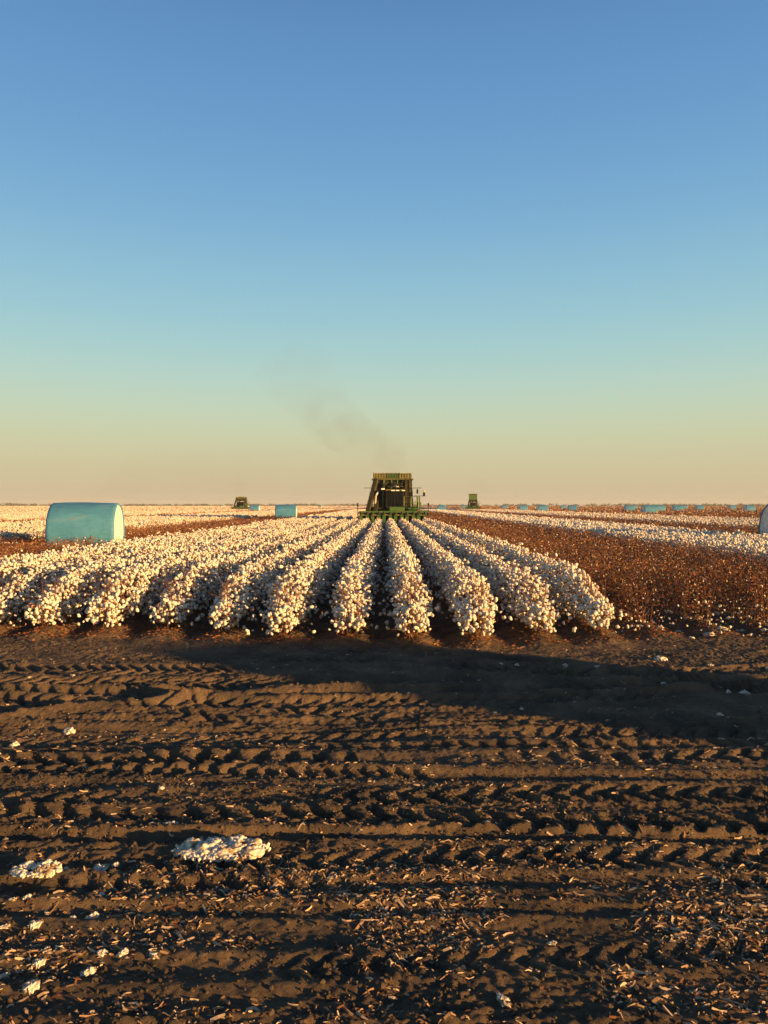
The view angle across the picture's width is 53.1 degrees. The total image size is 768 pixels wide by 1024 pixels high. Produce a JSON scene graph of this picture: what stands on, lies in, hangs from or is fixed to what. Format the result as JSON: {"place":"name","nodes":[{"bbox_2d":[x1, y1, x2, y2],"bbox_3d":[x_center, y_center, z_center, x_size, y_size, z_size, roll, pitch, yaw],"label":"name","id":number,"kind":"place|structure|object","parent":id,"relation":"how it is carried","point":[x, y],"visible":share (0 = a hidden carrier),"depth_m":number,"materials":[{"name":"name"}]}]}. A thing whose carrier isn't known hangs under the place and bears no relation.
{"place":"outdoors","nodes":[
{"label":"outdoors","id":0,"kind":"place"},
{"bbox_2d":[0,525,767,1023],"bbox_3d":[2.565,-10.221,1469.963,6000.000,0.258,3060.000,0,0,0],"label":"ground","id":1,"kind":"structure","parent":0,"point":[122,681],"depth_m":5.35,"materials":[{"name":"soil"}]},
{"bbox_2d":[0,923,10,928],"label":"cotton tuft","id":2,"kind":"object","parent":1,"relation":"on","point":[4,926],"visible":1,"depth_m":3.78,"materials":[{"name":"white plant"}]},
{"bbox_2d":[0,972,11,978],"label":"cotton tuft","id":3,"kind":"object","parent":1,"relation":"on","point":[6,974],"visible":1,"depth_m":3.41,"materials":[{"name":"white plant"}]},
{"bbox_2d":[8,741,19,746],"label":"cotton tuft","id":4,"kind":"object","parent":1,"relation":"on","point":[14,744],"visible":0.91,"depth_m":6.86,"materials":[{"name":"white plant"}]},
{"bbox_2d":[21,894,31,899],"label":"cotton tuft","id":5,"kind":"object","parent":1,"relation":"on","point":[27,896],"visible":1,"depth_m":4.04,"materials":[{"name":"white plant"}]},
{"bbox_2d":[22,978,40,994],"bbox_3d":[-1.522,2.040,3.311,0.076,0.033,0.096,0,1,-22],"label":"cotton tuft","id":6,"kind":"object","parent":1,"relation":"on","point":[28,988],"visible":1,"depth_m":3.30,"materials":[{"name":"white plant"}]},
{"bbox_2d":[7,858,62,878],"bbox_3d":[-1.948,1.994,4.303,0.309,0.065,0.176,0,0,0],"label":"cotton clump","id":7,"kind":"object","parent":1,"relation":"on","point":[48,867],"visible":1,"depth_m":4.28,"materials":[{"name":"white plant"}]},
{"bbox_2d":[27,919,42,930],"bbox_3d":[-1.730,2.039,3.807,0.069,0.030,0.087,0,0,3],"label":"cotton tuft","id":8,"kind":"object","parent":1,"relation":"on","point":[33,924],"visible":1,"depth_m":3.79,"materials":[{"name":"white plant"}]},
{"bbox_2d":[32,957,46,968],"bbox_3d":[-1.573,2.051,3.503,0.062,0.027,0.078,0,0,-9],"label":"cotton tuft","id":9,"kind":"object","parent":1,"relation":"on","point":[37,963],"visible":1,"depth_m":3.49,"materials":[{"name":"white plant"}]},
{"bbox_2d":[55,945,64,949],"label":"cotton tuft","id":10,"kind":"object","parent":1,"relation":"on","point":[58,947],"visible":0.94,"depth_m":3.62,"materials":[{"name":"white plant"}]},
{"bbox_2d":[62,727,74,734],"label":"cotton tuft","id":11,"kind":"object","parent":1,"relation":"on","point":[68,730],"visible":1,"depth_m":7.20,"materials":[{"name":"white plant"}]},
{"bbox_2d":[45,502,124,548],"bbox_3d":[-11.291,0.735,29.167,2.509,2.211,2.332,0,0,-9],"label":"cotton bale","id":12,"kind":"object","parent":1,"relation":"on","point":[79,520],"visible":0.69,"depth_m":28.19},
{"bbox_2d":[79,966,95,976],"bbox_3d":[-1.324,2.053,3.436,0.078,0.029,0.059,0,1,-43],"label":"cotton tuft","id":13,"kind":"object","parent":1,"relation":"on","point":[88,971],"visible":1,"depth_m":3.43,"materials":[{"name":"white plant"}]},
{"bbox_2d":[84,911,99,918],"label":"cotton tuft","id":14,"kind":"object","parent":1,"relation":"on","point":[92,915],"visible":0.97,"depth_m":3.91,"materials":[{"name":"white plant"}]},
{"bbox_2d":[92,863,109,870],"bbox_3d":[-1.634,2.048,4.421,0.097,0.042,0.122,0,0,16],"label":"cotton tuft","id":15,"kind":"object","parent":1,"relation":"on","point":[99,867],"visible":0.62,"depth_m":4.41,"materials":[{"name":"white plant"}]},
{"bbox_2d":[96,949,107,956],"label":"cotton tuft","id":16,"kind":"object","parent":1,"relation":"on","point":[101,952],"visible":1,"depth_m":3.56,"materials":[{"name":"white plant"}]},
{"bbox_2d":[111,862,119,866],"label":"cotton tuft","id":17,"kind":"object","parent":1,"relation":"on","point":[116,864],"visible":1,"depth_m":4.43,"materials":[{"name":"white plant"}]},
{"bbox_2d":[0,509,233,520],"bbox_3d":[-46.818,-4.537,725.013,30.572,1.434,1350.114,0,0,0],"label":"cotton field","id":18,"kind":"structure","parent":1,"relation":"on","point":[8,516],"depth_m":110.28,"materials":[{"name":"white plant"}]},
{"bbox_2d":[116,948,128,956],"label":"cotton tuft","id":19,"kind":"object","parent":1,"relation":"on","point":[123,952],"visible":1,"depth_m":3.56,"materials":[{"name":"white plant"}]},
{"bbox_2d":[0,518,288,573],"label":"cotton row","id":20,"kind":"object","parent":1,"relation":"on","point":[83,547],"visible":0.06,"depth_m":23.77,"materials":[{"name":"white plant"}]},
{"bbox_2d":[0,517,300,595],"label":"cotton row","id":21,"kind":"object","parent":1,"relation":"on","point":[7,571],"visible":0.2,"depth_m":19.49,"materials":[{"name":"white plant"}]},
{"bbox_2d":[149,951,158,958],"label":"cotton tuft","id":22,"kind":"object","parent":1,"relation":"on","point":[153,955],"visible":1,"depth_m":3.54,"materials":[{"name":"white plant"}]},
{"bbox_2d":[0,517,311,625],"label":"cotton row","id":23,"kind":"object","parent":1,"relation":"on","point":[18,584],"visible":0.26,"depth_m":14.74,"materials":[{"name":"white plant"}]},
{"bbox_2d":[162,821,178,823],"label":"cotton tuft","id":24,"kind":"object","parent":1,"relation":"on","point":[171,822],"visible":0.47,"depth_m":4.98,"materials":[{"name":"white plant"}]},
{"bbox_2d":[17,517,323,629],"bbox_3d":[-5.527,1.127,39.769,1.563,1.164,54.753,0,0,0],"label":"cotton row","id":25,"kind":"object","parent":1,"relation":"on","point":[76,585],"visible":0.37,"depth_m":13.81,"materials":[{"name":"white plant"}]},
{"bbox_2d":[0,506,361,512],"bbox_3d":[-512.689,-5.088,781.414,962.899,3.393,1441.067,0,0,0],"label":"cotton field","id":26,"kind":"structure","parent":1,"relation":"on","point":[46,508],"depth_m":322.09,"materials":[{"name":"white plant"}]},
{"bbox_2d":[0,507,365,559],"bbox_3d":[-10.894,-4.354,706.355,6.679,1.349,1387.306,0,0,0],"label":"picked cotton stalks","id":27,"kind":"object","parent":1,"relation":"on","point":[11,549],"visible":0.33,"depth_m":36.01,"materials":[{"name":"brown plant"}]},
{"bbox_2d":[0,506,365,521],"bbox_3d":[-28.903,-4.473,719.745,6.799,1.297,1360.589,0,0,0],"label":"picked cotton stalks","id":28,"kind":"object","parent":1,"relation":"on","point":[2,520],"visible":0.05,"depth_m":107.50,"materials":[{"name":"brown plant"}]},
{"bbox_2d":[0,506,373,554],"bbox_3d":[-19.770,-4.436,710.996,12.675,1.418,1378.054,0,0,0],"label":"cotton strip","id":29,"kind":"object","parent":1,"relation":"on","point":[16,528],"visible":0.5,"depth_m":60.12,"materials":[{"name":"white plant"}]},
{"bbox_2d":[54,517,334,630],"bbox_3d":[-4.559,1.137,39.605,1.794,1.143,54.657,0,0,0],"label":"cotton row","id":30,"kind":"object","parent":1,"relation":"on","point":[136,584],"visible":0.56,"depth_m":14.07,"materials":[{"name":"white plant"}]},
{"bbox_2d":[170,834,270,862],"bbox_3d":[-0.979,2.013,4.620,0.599,0.090,0.316,0,0,0],"label":"cotton clump","id":31,"kind":"object","parent":1,"relation":"on","point":[215,849],"visible":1,"depth_m":4.56,"materials":[{"name":"white plant"}]},
{"bbox_2d":[118,519,345,626],"bbox_3d":[-3.592,1.180,39.728,1.717,1.059,54.794,0,0,0],"label":"cotton row","id":32,"kind":"object","parent":1,"relation":"on","point":[191,587],"visible":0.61,"depth_m":14.56,"materials":[{"name":"white plant"}]},
{"bbox_2d":[231,497,249,508],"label":"cotton harvester","id":33,"kind":"object","parent":1,"relation":"on","point":[240,503],"visible":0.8,"depth_m":263.56,"materials":[{"name":"metal"}]},
{"bbox_2d":[250,505,259,509],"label":"cotton bale","id":34,"kind":"object","parent":1,"relation":"on","point":[254,507],"visible":0.59,"depth_m":199.06},
{"bbox_2d":[187,517,357,633],"bbox_3d":[-2.509,1.143,39.326,1.690,1.136,54.782,0,0,0],"label":"cotton row","id":35,"kind":"object","parent":1,"relation":"on","point":[250,580],"visible":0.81,"depth_m":14.22,"materials":[{"name":"white plant"}]},
{"bbox_2d":[275,504,296,517],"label":"cotton bale","id":36,"kind":"object","parent":1,"relation":"on","point":[283,510],"visible":0.61,"depth_m":87.21},
{"bbox_2d":[240,517,371,637],"bbox_3d":[-1.555,1.136,38.919,1.934,1.158,54.612,0,0,0],"label":"cotton row","id":37,"kind":"object","parent":1,"relation":"on","point":[299,589],"visible":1,"depth_m":13.47,"materials":[{"name":"white plant"}]},
{"bbox_2d":[288,509,365,520],"bbox_3d":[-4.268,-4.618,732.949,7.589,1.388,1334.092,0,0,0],"label":"distant cotton","id":38,"kind":"object","parent":1,"relation":"on","point":[347,514],"visible":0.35,"depth_m":87.01,"materials":[{"name":"white plant"}]},
{"bbox_2d":[312,518,392,634],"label":"cotton row","id":39,"kind":"object","parent":1,"relation":"on","point":[354,585],"visible":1,"depth_m":13.08,"materials":[{"name":"white plant"}]},
{"bbox_2d":[0,503,766,505],"bbox_3d":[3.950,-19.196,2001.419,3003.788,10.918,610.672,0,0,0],"label":"trees","id":40,"kind":"object","parent":1,"relation":"on","point":[314,504],"visible":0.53,"depth_m":1876.57,"materials":[{"name":"brown plant"}]},
{"bbox_2d":[0,643,767,1023],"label":"stalk trash","id":41,"kind":"object","parent":1,"relation":"on","point":[664,913],"visible":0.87,"depth_m":3.96,"materials":[{"name":"brown plant"}]},
{"bbox_2d":[0,637,767,1023],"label":"soil clods","id":42,"kind":"object","parent":1,"relation":"on","point":[406,941],"visible":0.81,"depth_m":4.37,"materials":[{"name":"brown soil"}]},
{"bbox_2d":[0,601,767,656],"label":"leaf litter","id":43,"kind":"object","parent":1,"relation":"on","point":[421,635],"visible":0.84,"depth_m":12.27,"materials":[{"name":"brown plant"}]},
{"bbox_2d":[357,472,428,527],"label":"cotton harvester","id":44,"kind":"object","parent":1,"relation":"on","point":[391,495],"visible":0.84,"depth_m":69.96,"materials":[{"name":"metal"}]},
{"bbox_2d":[369,518,463,641],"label":"cotton row","id":45,"kind":"object","parent":1,"relation":"on","point":[408,588],"visible":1,"depth_m":12.90,"materials":[{"name":"white plant"}]},
{"bbox_2d":[437,505,445,509],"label":"cotton bale","id":46,"kind":"object","parent":1,"relation":"on","point":[440,507],"visible":0.49,"depth_m":229.76},
{"bbox_2d":[397,518,511,640],"bbox_3d":[1.442,1.167,38.778,1.698,1.098,54.657,0,0,0],"label":"cotton row","id":47,"kind":"object","parent":1,"relation":"on","point":[465,592],"visible":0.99,"depth_m":13.18,"materials":[{"name":"white plant"}]},
{"bbox_2d":[466,494,480,508],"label":"cotton harvester","id":48,"kind":"object","parent":1,"relation":"on","point":[473,502],"visible":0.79,"depth_m":318.55,"materials":[{"name":"metal"}]},
{"bbox_2d":[410,516,579,633],"bbox_3d":[2.531,1.161,39.178,1.952,1.106,54.613,0,0,0],"label":"cotton row","id":49,"kind":"object","parent":1,"relation":"on","point":[522,594],"visible":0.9,"depth_m":13.77,"materials":[{"name":"white plant"}]},
{"bbox_2d":[496,992,510,1008],"bbox_3d":[0.503,2.047,3.223,0.054,0.026,0.102,0,1,-28],"label":"cotton tuft","id":50,"kind":"object","parent":1,"relation":"on","point":[501,998],"visible":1,"depth_m":3.22,"materials":[{"name":"white plant"}]},
{"bbox_2d":[518,505,527,509],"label":"cotton bale","id":51,"kind":"object","parent":1,"relation":"on","point":[523,507],"visible":0.6,"depth_m":221.16},
{"bbox_2d":[423,517,639,633],"bbox_3d":[3.491,1.127,39.380,1.752,1.166,54.782,0,0,0],"label":"cotton row","id":52,"kind":"object","parent":1,"relation":"on","point":[571,582],"visible":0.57,"depth_m":14.28,"materials":[{"name":"white plant"}]},
{"bbox_2d":[536,505,547,510],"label":"cotton bale","id":53,"kind":"object","parent":1,"relation":"on","point":[542,507],"visible":0.71,"depth_m":183.57},
{"bbox_2d":[546,940,556,944],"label":"cotton tuft","id":54,"kind":"object","parent":1,"relation":"on","point":[552,942],"visible":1,"depth_m":3.65,"materials":[{"name":"white plant"}]},
{"bbox_2d":[568,505,576,509],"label":"cotton bale","id":55,"kind":"object","parent":1,"relation":"on","point":[572,507],"visible":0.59,"depth_m":221.14},
{"bbox_2d":[415,506,764,514],"bbox_3d":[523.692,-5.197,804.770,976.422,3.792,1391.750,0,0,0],"label":"picked cotton stalks","id":56,"kind":"object","parent":1,"relation":"on","point":[638,510],"visible":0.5,"depth_m":303.93,"materials":[{"name":"brown plant"}]},
{"bbox_2d":[421,507,759,530],"bbox_3d":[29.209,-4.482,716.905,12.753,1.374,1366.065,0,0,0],"label":"cotton strip","id":57,"kind":"object","parent":1,"relation":"on","point":[719,520],"visible":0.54,"depth_m":75.60,"materials":[{"name":"white plant"}]},
{"bbox_2d":[418,509,767,629],"bbox_3d":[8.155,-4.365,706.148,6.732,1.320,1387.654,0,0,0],"label":"picked cotton stalks","id":58,"kind":"object","parent":1,"relation":"on","point":[594,554],"visible":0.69,"depth_m":17.40,"materials":[{"name":"brown plant"}]},
{"bbox_2d":[419,509,767,573],"bbox_3d":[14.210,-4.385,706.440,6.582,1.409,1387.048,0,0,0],"label":"cotton strip","id":59,"kind":"object","parent":1,"relation":"on","point":[725,539],"visible":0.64,"depth_m":34.15,"materials":[{"name":"white plant"}]},
{"bbox_2d":[419,508,767,536],"bbox_3d":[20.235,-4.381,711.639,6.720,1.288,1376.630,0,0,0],"label":"picked cotton stalks","id":60,"kind":"object","parent":1,"relation":"on","point":[716,527],"visible":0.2,"depth_m":53.36,"materials":[{"name":"brown plant"}]},
{"bbox_2d":[434,506,764,518],"bbox_3d":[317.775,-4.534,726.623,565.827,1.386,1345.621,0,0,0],"label":"picked cotton stalks","id":61,"kind":"object","parent":1,"relation":"on","point":[748,515],"visible":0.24,"depth_m":118.53,"materials":[{"name":"brown plant"}]},
{"bbox_2d":[624,505,634,510],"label":"cotton bale","id":62,"kind":"object","parent":1,"relation":"on","point":[629,507],"visible":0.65,"depth_m":213.15},
{"bbox_2d":[641,505,656,512],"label":"cotton bale","id":63,"kind":"object","parent":1,"relation":"on","point":[648,508],"visible":0.66,"depth_m":150.86},
{"bbox_2d":[655,505,665,510],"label":"cotton bale","id":64,"kind":"object","parent":1,"relation":"on","point":[661,507],"visible":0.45,"depth_m":198.85},
{"bbox_2d":[654,655,667,660],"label":"cotton tuft","id":65,"kind":"object","parent":1,"relation":"on","point":[659,658],"visible":0.83,"depth_m":10.46,"materials":[{"name":"white plant"}]},
{"bbox_2d":[672,505,681,509],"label":"cotton bale","id":66,"kind":"object","parent":1,"relation":"on","point":[676,507],"visible":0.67,"depth_m":221.16},
{"bbox_2d":[603,585,767,635],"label":"lint scraps","id":67,"kind":"object","parent":1,"relation":"on","point":[719,606],"visible":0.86,"depth_m":12.58,"materials":[{"name":"plant"}]},
{"bbox_2d":[695,505,703,509],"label":"cotton bale","id":68,"kind":"object","parent":1,"relation":"on","point":[699,507],"visible":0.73,"depth_m":259.77},
{"bbox_2d":[702,632,714,635],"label":"cotton tuft","id":69,"kind":"object","parent":1,"relation":"on","point":[707,634],"visible":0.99,"depth_m":12.28,"materials":[{"name":"white plant"}]},
{"bbox_2d":[684,604,760,630],"bbox_3d":[5.982,1.794,13.284,1.659,0.432,0.778,0,1,-33],"label":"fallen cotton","id":70,"kind":"object","parent":1,"relation":"on","point":[722,618],"visible":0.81,"depth_m":13.01,"materials":[{"name":"white plant"}]},
{"bbox_2d":[717,626,727,630],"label":"cotton tuft","id":71,"kind":"object","parent":1,"relation":"on","point":[722,628],"visible":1,"depth_m":12.57,"materials":[{"name":"white plant"}]},
{"bbox_2d":[739,690,750,694],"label":"cotton tuft","id":72,"kind":"object","parent":1,"relation":"on","point":[745,692],"visible":0.62,"depth_m":8.60,"materials":[{"name":"white plant"}]},
{"bbox_2d":[743,505,755,510],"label":"cotton bale","id":73,"kind":"object","parent":1,"relation":"on","point":[749,507],"visible":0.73,"depth_m":205.78},
{"bbox_2d":[759,504,767,533],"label":"cotton bale","id":74,"kind":"object","parent":1,"relation":"on","point":[763,523],"visible":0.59,"depth_m":34.07},
{"bbox_2d":[0,0,767,505],"label":"sky","id":75,"kind":"structure","parent":0,"point":[515,252],"materials":[{"name":"blue"}]}
]}

